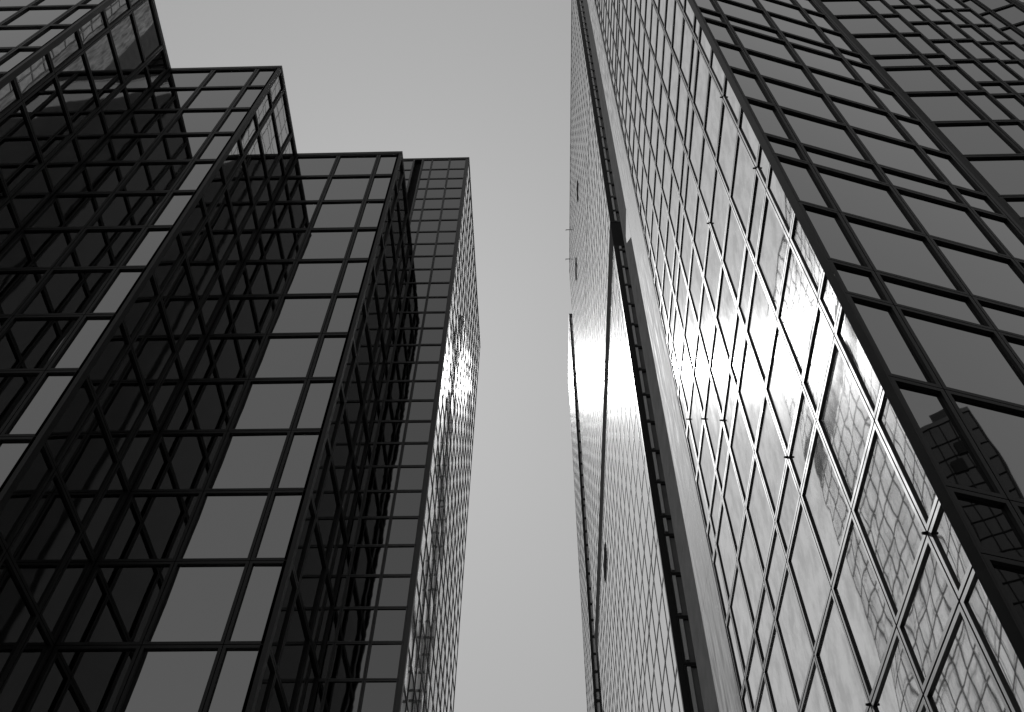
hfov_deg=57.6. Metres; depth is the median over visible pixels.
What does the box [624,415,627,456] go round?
window
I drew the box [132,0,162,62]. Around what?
window
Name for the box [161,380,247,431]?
window
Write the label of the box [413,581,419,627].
window
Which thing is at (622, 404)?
window
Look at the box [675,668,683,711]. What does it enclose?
window
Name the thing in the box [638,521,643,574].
window
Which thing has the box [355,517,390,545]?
window
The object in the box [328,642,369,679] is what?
window
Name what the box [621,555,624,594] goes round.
window
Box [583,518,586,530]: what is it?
window
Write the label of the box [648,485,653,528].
window
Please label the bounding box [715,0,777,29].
window
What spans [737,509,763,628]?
window
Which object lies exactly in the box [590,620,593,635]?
window
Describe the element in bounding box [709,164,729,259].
window
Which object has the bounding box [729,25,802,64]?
window
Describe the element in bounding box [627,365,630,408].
window
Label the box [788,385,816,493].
window
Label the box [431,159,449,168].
window
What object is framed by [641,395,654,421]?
window
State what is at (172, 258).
window
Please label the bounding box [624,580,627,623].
window
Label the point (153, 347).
window
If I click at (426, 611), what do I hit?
window
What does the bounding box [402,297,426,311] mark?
window
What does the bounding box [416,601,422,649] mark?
window
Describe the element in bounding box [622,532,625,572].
window
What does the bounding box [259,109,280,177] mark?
window
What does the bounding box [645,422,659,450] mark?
window
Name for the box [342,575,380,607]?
window
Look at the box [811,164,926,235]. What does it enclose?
window
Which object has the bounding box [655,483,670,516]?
window
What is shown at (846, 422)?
window
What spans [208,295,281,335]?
window
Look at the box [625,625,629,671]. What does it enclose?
window
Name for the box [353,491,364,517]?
window
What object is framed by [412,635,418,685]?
window
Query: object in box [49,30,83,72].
window
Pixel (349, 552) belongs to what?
window
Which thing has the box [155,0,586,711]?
sky
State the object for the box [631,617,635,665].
window
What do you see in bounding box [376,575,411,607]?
window
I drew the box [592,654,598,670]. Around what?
window
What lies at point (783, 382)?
window
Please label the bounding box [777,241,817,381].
window
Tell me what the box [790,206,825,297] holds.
window
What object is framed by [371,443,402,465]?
window
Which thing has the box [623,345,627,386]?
window
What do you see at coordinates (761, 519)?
window
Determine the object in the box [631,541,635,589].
window
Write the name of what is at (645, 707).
window
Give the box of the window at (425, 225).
[418,220,439,231]
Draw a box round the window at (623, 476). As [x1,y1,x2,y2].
[621,462,625,503]
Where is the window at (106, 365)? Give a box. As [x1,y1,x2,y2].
[88,321,130,400]
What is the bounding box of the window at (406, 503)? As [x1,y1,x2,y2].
[391,491,422,516]
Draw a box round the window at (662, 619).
[659,591,667,659]
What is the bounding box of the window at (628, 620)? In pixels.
[627,610,630,652]
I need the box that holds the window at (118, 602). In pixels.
[56,562,174,645]
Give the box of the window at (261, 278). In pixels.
[228,260,295,295]
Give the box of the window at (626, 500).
[624,487,628,531]
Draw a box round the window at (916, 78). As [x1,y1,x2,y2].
[880,66,957,92]
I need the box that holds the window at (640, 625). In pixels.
[638,606,643,656]
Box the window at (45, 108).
[22,74,73,163]
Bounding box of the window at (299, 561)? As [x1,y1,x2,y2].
[293,497,315,585]
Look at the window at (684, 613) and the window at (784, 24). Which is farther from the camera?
the window at (684, 613)
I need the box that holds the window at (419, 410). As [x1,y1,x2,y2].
[407,400,434,420]
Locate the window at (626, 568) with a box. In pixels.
[625,559,628,600]
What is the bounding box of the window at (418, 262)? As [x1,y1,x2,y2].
[411,256,433,268]
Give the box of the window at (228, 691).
[203,645,262,711]
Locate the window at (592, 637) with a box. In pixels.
[591,636,595,653]
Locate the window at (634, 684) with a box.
[633,671,638,711]
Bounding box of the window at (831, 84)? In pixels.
[805,66,888,111]
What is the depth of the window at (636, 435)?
85.37 m
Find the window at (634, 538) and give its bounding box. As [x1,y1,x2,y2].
[632,520,637,564]
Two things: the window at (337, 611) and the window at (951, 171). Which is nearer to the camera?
the window at (951, 171)
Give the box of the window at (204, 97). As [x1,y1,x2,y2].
[183,86,244,108]
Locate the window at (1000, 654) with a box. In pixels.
[960,567,1023,711]
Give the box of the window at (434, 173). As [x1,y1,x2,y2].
[429,169,447,178]
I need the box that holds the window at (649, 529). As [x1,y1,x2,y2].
[646,501,652,558]
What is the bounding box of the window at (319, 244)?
[297,228,354,259]
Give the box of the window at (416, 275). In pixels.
[408,269,431,282]
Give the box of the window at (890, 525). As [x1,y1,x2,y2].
[852,422,928,623]
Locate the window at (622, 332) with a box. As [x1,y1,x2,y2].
[621,324,624,363]
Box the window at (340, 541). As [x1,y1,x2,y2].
[327,507,347,601]
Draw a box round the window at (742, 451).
[729,394,754,506]
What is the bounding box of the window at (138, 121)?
[110,109,180,134]
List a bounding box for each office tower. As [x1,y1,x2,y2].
[0,0,411,711]
[310,157,479,711]
[566,0,703,711]
[568,314,601,711]
[583,0,1023,711]
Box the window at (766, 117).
[743,96,797,142]
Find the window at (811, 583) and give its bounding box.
[787,497,831,652]
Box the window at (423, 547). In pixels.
[421,521,426,567]
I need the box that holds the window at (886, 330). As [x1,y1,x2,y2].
[846,293,942,388]
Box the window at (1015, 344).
[997,331,1023,368]
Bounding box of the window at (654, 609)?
[651,581,658,641]
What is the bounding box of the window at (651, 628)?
[649,610,655,669]
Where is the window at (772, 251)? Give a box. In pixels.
[756,191,789,317]
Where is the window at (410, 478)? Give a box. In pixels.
[395,466,425,490]
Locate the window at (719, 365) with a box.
[709,319,729,417]
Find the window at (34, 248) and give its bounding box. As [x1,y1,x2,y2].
[0,228,84,269]
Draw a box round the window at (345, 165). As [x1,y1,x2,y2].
[331,154,378,175]
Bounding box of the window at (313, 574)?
[298,518,326,637]
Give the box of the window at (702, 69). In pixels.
[693,46,709,129]
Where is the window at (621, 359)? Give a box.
[619,345,622,384]
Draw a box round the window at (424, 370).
[414,362,439,380]
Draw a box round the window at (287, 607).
[271,568,297,670]
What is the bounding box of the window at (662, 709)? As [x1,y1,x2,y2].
[659,693,664,711]
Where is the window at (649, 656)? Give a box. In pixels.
[646,633,653,691]
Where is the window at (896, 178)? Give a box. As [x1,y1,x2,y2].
[876,165,968,206]
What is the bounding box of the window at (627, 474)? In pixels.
[626,465,629,507]
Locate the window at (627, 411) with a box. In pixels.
[625,389,629,435]
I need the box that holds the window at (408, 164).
[403,160,413,169]
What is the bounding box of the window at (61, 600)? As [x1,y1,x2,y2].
[39,533,94,643]
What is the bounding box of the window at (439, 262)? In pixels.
[432,255,453,268]
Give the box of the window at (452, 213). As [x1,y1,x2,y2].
[440,208,459,219]
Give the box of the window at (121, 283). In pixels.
[85,267,146,314]
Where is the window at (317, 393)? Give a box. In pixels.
[292,378,336,429]
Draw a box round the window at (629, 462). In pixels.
[627,437,631,484]
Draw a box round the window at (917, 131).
[889,112,950,154]
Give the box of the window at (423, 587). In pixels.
[420,569,425,618]
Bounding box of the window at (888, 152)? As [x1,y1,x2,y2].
[848,126,949,184]
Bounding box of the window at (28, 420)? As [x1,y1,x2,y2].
[0,370,79,436]
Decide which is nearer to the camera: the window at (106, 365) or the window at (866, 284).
the window at (866, 284)
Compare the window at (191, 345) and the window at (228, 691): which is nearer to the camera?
the window at (228, 691)
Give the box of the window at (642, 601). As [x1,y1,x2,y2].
[640,582,645,632]
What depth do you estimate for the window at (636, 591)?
86.69 m
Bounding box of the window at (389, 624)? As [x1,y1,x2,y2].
[371,608,407,641]
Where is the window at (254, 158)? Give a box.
[244,132,268,204]
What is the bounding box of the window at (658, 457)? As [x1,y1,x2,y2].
[650,451,664,482]
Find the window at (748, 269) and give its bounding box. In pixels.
[737,242,755,330]
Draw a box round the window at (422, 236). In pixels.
[416,231,437,243]
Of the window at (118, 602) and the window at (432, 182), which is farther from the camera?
the window at (432, 182)
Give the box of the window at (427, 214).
[420,209,441,219]
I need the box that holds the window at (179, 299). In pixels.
[160,254,199,351]
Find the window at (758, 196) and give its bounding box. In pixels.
[746,169,766,262]
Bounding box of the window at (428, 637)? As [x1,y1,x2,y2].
[426,616,430,661]
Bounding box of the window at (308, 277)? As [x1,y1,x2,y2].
[283,259,345,294]
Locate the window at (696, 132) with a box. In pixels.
[688,106,703,187]
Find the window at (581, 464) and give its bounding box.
[580,463,582,474]
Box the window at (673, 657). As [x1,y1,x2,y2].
[668,620,676,677]
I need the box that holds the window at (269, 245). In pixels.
[245,229,308,260]
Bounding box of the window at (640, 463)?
[637,440,643,493]
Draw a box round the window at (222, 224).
[207,186,237,269]
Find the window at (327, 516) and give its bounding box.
[316,457,340,565]
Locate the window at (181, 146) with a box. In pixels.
[140,133,211,160]
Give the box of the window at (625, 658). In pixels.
[624,647,627,688]
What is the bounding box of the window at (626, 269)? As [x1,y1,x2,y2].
[621,267,630,285]
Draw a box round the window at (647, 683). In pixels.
[644,656,650,711]
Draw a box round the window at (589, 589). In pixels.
[588,588,591,603]
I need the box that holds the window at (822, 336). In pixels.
[802,301,834,418]
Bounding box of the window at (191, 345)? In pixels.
[177,310,206,378]
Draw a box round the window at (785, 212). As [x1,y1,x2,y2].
[766,158,793,238]
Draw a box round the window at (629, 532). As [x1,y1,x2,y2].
[627,516,631,558]
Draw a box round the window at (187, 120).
[162,108,229,133]
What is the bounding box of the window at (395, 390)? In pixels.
[384,381,412,400]
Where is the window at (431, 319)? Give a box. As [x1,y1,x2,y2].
[422,312,445,327]
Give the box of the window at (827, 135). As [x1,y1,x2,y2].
[777,106,874,163]
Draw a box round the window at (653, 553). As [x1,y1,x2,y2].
[651,535,655,576]
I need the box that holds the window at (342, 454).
[332,406,352,503]
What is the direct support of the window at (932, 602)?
in the office tower at (821, 208)
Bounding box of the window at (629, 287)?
[624,285,634,304]
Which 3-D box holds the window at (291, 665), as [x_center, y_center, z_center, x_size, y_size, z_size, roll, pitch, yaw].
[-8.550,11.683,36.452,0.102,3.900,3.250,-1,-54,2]
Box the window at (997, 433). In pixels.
[944,389,1023,502]
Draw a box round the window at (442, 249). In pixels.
[434,243,454,255]
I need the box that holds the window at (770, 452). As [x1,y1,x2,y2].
[755,391,786,519]
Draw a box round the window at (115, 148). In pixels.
[84,134,160,162]
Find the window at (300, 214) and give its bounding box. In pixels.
[260,201,319,229]
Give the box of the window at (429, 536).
[427,517,431,561]
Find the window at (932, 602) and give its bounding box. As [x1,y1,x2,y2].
[897,535,960,692]
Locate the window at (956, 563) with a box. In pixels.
[928,494,976,598]
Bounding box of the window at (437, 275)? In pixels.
[430,268,451,282]
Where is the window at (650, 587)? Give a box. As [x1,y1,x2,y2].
[648,564,652,602]
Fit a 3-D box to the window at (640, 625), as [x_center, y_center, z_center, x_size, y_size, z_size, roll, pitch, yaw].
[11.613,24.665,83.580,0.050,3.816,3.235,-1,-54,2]
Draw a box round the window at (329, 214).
[309,200,363,228]
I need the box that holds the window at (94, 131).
[74,108,108,161]
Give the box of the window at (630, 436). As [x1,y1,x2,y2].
[628,416,633,459]
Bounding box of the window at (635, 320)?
[627,305,637,324]
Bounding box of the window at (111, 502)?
[83,463,129,560]
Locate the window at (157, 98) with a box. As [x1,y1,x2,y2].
[133,87,198,109]
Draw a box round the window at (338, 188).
[321,175,371,200]
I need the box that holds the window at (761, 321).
[746,265,776,387]
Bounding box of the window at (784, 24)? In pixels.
[765,11,833,46]
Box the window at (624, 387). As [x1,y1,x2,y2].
[622,366,626,406]
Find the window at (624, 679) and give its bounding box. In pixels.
[623,668,626,709]
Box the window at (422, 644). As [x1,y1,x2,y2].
[419,624,425,671]
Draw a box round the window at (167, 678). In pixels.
[115,645,222,711]
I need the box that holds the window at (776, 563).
[764,523,786,617]
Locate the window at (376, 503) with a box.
[360,491,394,517]
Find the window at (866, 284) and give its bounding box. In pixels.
[828,259,892,304]
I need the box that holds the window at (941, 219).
[892,186,1011,257]
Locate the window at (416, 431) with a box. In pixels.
[403,421,431,442]
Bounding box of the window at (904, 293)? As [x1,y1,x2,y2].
[874,271,994,330]
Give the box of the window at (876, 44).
[851,33,918,55]
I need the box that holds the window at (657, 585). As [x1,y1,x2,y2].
[653,555,661,616]
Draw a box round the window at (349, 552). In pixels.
[341,546,353,575]
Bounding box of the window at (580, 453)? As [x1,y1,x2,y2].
[579,452,581,462]
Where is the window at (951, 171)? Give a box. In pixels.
[918,146,986,194]
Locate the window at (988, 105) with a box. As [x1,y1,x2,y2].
[960,91,1018,120]
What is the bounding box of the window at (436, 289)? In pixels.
[427,282,449,296]
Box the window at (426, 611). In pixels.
[423,593,428,641]
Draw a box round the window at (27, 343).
[0,315,83,370]
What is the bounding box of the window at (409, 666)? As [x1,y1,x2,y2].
[404,644,411,701]
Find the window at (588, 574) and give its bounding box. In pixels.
[587,573,590,587]
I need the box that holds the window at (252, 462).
[204,430,290,490]
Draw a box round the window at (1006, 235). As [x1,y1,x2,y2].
[970,207,1023,260]
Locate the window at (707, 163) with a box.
[698,132,715,220]
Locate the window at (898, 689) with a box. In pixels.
[871,628,924,711]
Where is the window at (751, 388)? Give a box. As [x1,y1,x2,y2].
[737,333,764,450]
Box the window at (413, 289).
[405,283,429,296]
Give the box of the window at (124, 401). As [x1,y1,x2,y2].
[97,345,149,461]
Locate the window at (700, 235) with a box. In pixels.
[693,191,708,275]
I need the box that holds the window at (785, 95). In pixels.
[759,75,846,124]
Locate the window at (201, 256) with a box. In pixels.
[186,218,219,307]
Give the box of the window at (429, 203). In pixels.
[423,198,443,208]
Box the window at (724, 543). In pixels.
[715,499,736,603]
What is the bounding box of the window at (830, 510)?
[801,422,851,585]
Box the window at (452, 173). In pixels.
[447,168,464,177]
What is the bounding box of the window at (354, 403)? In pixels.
[345,359,363,451]
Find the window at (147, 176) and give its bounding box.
[115,160,192,191]
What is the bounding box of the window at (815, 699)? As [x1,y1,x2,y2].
[800,656,830,711]
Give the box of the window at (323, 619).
[311,569,334,674]
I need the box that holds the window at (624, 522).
[623,508,626,549]
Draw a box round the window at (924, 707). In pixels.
[918,697,929,711]
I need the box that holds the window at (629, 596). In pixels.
[628,585,632,630]
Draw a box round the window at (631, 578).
[629,566,633,611]
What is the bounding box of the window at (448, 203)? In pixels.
[442,198,460,208]
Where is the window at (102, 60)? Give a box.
[84,29,124,106]
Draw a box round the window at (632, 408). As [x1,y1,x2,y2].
[630,386,634,436]
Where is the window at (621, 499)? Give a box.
[620,482,623,522]
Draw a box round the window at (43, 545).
[6,470,82,613]
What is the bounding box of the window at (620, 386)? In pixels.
[618,370,621,409]
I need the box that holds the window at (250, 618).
[224,561,286,644]
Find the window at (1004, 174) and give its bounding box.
[962,155,1023,196]
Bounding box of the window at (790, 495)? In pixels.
[775,458,800,559]
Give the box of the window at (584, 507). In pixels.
[582,505,585,517]
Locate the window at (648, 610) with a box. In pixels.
[646,588,650,629]
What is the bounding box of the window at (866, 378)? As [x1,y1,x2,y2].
[835,302,882,418]
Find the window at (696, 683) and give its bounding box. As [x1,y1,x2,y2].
[683,664,703,711]
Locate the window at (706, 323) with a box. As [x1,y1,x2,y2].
[698,279,714,367]
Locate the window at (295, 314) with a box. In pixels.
[267,294,333,334]
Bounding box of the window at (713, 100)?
[703,70,721,161]
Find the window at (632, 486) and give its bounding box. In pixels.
[630,467,635,511]
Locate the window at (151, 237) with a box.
[119,226,173,266]
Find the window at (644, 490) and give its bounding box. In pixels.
[641,468,647,522]
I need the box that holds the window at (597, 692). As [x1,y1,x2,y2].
[595,690,600,699]
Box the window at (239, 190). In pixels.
[227,157,253,235]
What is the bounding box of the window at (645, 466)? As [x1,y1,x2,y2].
[643,453,648,494]
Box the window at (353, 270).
[335,259,369,293]
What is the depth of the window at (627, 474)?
94.15 m
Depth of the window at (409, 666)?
41.69 m
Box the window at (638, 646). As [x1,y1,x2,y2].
[636,628,641,679]
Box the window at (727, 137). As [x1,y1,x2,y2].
[716,98,737,197]
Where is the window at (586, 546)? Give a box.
[585,545,588,558]
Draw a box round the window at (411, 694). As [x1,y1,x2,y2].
[407,669,414,711]
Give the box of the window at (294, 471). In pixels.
[273,430,322,489]
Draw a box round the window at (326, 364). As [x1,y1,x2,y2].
[308,333,348,378]
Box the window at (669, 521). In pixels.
[660,517,673,534]
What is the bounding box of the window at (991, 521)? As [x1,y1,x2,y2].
[946,486,1023,561]
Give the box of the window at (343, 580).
[334,576,347,607]
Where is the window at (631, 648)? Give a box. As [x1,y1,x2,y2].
[630,638,634,682]
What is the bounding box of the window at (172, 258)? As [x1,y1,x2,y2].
[154,232,184,294]
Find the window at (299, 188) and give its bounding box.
[274,176,329,201]
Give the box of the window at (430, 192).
[425,188,444,197]
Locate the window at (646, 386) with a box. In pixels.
[637,370,649,394]
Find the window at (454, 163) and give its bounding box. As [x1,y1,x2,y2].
[449,159,465,168]
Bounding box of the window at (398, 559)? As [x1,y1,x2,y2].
[382,545,415,574]
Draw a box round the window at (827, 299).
[818,272,840,333]
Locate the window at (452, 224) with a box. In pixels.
[438,219,458,230]
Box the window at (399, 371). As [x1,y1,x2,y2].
[388,362,415,380]
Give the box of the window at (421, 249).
[413,243,435,255]
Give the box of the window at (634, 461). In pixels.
[632,438,636,489]
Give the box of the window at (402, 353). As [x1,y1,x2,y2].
[392,345,418,362]
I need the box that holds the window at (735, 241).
[722,199,746,305]
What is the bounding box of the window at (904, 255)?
[840,213,969,295]
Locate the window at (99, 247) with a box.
[52,227,145,268]
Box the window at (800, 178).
[773,154,838,211]
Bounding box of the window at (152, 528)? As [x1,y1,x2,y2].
[97,491,202,561]
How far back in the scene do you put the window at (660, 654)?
70.24 m
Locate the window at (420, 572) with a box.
[417,547,422,595]
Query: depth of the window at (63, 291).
40.65 m
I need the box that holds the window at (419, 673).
[415,657,421,709]
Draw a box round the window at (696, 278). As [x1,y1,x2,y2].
[688,244,703,325]
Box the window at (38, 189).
[10,165,53,227]
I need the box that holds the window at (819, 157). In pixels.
[799,143,890,185]
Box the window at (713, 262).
[703,224,721,316]
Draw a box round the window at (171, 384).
[150,354,184,430]
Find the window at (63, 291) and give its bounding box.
[14,268,116,315]
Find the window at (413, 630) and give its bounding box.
[409,614,415,663]
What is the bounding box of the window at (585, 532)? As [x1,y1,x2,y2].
[584,531,587,544]
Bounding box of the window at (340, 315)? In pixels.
[322,294,359,333]
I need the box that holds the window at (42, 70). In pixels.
[15,53,54,99]
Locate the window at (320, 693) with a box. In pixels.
[310,680,326,711]
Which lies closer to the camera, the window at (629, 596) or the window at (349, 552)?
the window at (349, 552)
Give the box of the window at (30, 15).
[0,5,75,25]
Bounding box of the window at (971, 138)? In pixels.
[931,121,1023,155]
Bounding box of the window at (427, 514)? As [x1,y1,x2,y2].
[425,497,429,537]
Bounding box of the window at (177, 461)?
[131,431,226,491]
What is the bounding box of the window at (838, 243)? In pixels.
[798,201,872,270]
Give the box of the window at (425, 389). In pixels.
[410,380,437,399]
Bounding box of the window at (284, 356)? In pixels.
[249,334,321,379]
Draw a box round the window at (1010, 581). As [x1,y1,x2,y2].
[981,553,1023,634]
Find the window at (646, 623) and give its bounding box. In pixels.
[644,615,648,654]
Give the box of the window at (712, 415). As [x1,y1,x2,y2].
[703,372,721,468]
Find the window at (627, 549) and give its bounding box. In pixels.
[626,534,630,579]
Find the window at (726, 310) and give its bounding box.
[715,263,737,364]
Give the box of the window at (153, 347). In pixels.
[131,297,176,402]
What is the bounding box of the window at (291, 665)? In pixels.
[277,589,310,711]
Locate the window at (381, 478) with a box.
[366,466,398,490]
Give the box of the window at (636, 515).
[634,492,639,543]
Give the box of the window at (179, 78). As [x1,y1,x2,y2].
[154,69,213,87]
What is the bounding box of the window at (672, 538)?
[663,535,680,573]
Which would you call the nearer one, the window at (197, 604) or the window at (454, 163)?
the window at (197, 604)
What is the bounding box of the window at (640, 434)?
[639,426,644,465]
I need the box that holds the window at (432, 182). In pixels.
[427,178,446,187]
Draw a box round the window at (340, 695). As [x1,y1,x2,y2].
[321,680,363,711]
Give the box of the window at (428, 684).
[425,665,430,711]
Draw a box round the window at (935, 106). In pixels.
[904,91,989,121]
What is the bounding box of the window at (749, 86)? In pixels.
[728,66,775,104]
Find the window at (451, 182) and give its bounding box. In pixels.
[445,178,463,187]
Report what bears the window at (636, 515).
in the office tower at (645, 658)
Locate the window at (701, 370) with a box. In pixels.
[693,330,708,417]
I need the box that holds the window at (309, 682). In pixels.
[294,640,319,711]
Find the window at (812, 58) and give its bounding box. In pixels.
[788,42,863,82]
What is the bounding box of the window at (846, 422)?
[817,337,874,508]
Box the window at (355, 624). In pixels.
[335,608,375,642]
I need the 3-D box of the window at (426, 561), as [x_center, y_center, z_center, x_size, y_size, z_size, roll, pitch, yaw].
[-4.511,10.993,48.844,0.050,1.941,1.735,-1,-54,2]
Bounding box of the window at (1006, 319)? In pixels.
[971,296,1023,337]
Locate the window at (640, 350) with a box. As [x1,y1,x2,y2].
[633,347,645,369]
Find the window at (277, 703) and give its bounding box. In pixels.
[267,672,287,711]
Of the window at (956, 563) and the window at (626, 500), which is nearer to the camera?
the window at (956, 563)
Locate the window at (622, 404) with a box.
[621,392,624,432]
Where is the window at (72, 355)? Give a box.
[46,314,116,370]
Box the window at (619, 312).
[618,304,621,343]
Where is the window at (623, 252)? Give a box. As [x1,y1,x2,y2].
[618,251,627,267]
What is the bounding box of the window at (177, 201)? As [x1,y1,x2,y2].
[147,191,196,226]
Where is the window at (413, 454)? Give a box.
[400,443,428,465]
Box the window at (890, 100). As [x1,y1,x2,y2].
[865,83,920,120]
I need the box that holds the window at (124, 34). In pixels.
[109,11,145,83]
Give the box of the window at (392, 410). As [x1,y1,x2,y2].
[380,400,409,420]
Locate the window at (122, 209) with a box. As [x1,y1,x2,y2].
[86,191,170,227]
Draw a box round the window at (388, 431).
[375,421,406,442]
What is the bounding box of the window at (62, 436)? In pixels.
[45,376,96,467]
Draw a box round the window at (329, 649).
[316,643,334,679]
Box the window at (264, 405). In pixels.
[228,379,307,430]
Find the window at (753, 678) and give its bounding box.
[745,633,763,711]
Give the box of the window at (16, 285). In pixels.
[0,269,50,315]
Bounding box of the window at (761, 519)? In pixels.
[745,453,775,576]
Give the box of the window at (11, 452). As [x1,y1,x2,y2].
[0,437,35,490]
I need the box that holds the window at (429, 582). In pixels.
[426,563,431,608]
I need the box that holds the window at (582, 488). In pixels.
[581,487,584,498]
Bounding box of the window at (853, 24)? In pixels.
[833,15,896,34]
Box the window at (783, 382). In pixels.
[765,320,802,455]
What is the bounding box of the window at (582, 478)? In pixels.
[580,475,583,486]
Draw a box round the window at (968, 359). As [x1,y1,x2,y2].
[895,306,1023,407]
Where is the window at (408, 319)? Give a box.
[399,312,424,327]
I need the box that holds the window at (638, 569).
[636,549,641,597]
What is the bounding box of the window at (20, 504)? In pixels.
[0,444,55,549]
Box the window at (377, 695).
[359,680,397,711]
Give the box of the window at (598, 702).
[595,700,601,711]
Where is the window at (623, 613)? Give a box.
[622,596,626,639]
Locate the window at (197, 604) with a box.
[142,561,249,644]
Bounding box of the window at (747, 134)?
[738,107,758,166]
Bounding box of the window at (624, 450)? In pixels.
[623,441,626,482]
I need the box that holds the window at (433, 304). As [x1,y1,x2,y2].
[425,297,447,311]
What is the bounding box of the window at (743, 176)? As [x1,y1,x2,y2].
[730,131,755,238]
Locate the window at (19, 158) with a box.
[0,101,43,197]
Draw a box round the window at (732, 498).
[722,448,744,557]
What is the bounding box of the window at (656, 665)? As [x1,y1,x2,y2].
[654,648,661,710]
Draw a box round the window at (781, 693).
[764,620,799,711]
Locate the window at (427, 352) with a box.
[417,344,441,361]
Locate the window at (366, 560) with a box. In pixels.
[349,545,385,575]
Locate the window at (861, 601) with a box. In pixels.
[832,512,897,702]
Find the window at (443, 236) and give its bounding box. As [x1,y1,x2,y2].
[436,231,456,242]
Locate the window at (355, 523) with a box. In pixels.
[347,518,359,545]
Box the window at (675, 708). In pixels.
[671,684,678,711]
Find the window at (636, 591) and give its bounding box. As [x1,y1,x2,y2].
[634,574,639,619]
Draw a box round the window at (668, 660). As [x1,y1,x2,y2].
[665,638,674,707]
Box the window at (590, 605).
[589,604,592,619]
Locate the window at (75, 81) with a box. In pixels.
[55,50,100,133]
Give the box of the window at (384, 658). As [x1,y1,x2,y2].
[364,642,402,679]
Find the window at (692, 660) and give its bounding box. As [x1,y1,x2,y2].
[676,617,695,663]
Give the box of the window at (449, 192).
[444,188,462,197]
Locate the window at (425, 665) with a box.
[422,644,427,692]
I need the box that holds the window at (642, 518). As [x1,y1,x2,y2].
[640,495,645,549]
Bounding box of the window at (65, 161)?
[44,135,82,192]
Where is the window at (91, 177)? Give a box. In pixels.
[55,161,138,193]
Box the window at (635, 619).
[633,594,637,644]
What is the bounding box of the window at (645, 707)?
[642,679,647,711]
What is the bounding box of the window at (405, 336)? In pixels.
[395,328,421,344]
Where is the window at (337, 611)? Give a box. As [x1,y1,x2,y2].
[327,608,341,642]
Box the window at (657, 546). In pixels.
[656,538,662,589]
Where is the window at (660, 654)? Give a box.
[656,621,664,685]
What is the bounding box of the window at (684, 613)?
[669,574,687,616]
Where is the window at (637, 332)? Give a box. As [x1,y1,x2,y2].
[630,325,641,346]
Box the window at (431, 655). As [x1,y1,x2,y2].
[428,634,433,679]
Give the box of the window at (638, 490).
[636,466,640,519]
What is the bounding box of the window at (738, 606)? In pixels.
[729,562,753,676]
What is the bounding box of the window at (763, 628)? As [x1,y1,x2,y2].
[754,581,774,669]
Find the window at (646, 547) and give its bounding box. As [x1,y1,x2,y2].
[644,531,650,586]
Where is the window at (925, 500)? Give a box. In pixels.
[875,375,938,530]
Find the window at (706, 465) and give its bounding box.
[698,420,715,513]
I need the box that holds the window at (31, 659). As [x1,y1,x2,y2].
[0,616,53,711]
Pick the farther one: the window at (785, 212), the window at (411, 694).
the window at (411, 694)
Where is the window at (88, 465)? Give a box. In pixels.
[56,402,118,530]
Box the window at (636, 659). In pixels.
[635,648,639,701]
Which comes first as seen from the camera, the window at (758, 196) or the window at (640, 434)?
the window at (758, 196)
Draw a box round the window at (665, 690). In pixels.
[662,665,671,711]
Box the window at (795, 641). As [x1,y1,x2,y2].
[775,562,814,710]
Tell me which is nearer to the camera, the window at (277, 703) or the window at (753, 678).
the window at (277, 703)
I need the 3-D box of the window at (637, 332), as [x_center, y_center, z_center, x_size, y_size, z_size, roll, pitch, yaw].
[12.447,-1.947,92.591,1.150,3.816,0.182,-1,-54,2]
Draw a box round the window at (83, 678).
[23,645,140,711]
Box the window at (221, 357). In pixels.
[186,335,265,380]
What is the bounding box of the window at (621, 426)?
[620,418,623,457]
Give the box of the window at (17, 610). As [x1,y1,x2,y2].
[0,551,38,688]
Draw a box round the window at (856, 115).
[825,94,915,144]
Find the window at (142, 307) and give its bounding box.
[123,273,159,342]
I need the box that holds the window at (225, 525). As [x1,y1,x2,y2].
[176,490,271,561]
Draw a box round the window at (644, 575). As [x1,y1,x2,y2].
[642,557,647,609]
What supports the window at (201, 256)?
in the office tower at (202, 270)
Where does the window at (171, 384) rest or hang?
in the office tower at (202, 270)
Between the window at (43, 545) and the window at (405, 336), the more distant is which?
the window at (405, 336)
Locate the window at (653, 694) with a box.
[651,672,658,711]
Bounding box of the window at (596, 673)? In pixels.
[593,671,599,689]
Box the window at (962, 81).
[933,65,986,91]
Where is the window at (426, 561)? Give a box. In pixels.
[423,542,428,587]
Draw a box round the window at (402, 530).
[387,517,419,544]
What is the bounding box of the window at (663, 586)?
[662,578,669,630]
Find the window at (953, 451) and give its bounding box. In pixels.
[889,376,1007,499]
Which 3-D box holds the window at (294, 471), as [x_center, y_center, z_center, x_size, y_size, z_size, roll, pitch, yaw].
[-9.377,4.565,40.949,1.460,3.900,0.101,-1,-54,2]
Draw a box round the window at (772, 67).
[743,48,823,92]
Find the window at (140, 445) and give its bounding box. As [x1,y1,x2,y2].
[119,404,159,489]
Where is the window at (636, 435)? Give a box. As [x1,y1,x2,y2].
[634,413,638,461]
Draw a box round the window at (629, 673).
[628,658,632,705]
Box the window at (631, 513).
[629,488,633,535]
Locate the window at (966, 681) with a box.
[924,603,1011,711]
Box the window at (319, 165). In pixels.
[286,155,338,176]
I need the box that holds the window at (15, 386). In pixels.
[0,371,44,433]
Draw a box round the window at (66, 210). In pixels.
[23,193,112,228]
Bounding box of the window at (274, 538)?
[251,490,305,560]
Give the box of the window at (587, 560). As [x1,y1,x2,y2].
[586,559,589,572]
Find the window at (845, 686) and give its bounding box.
[814,589,869,711]
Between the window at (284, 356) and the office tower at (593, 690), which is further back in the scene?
the office tower at (593, 690)
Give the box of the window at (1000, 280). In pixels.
[928,236,1023,309]
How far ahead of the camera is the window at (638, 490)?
84.26 m
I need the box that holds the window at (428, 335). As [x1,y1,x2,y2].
[420,328,443,344]

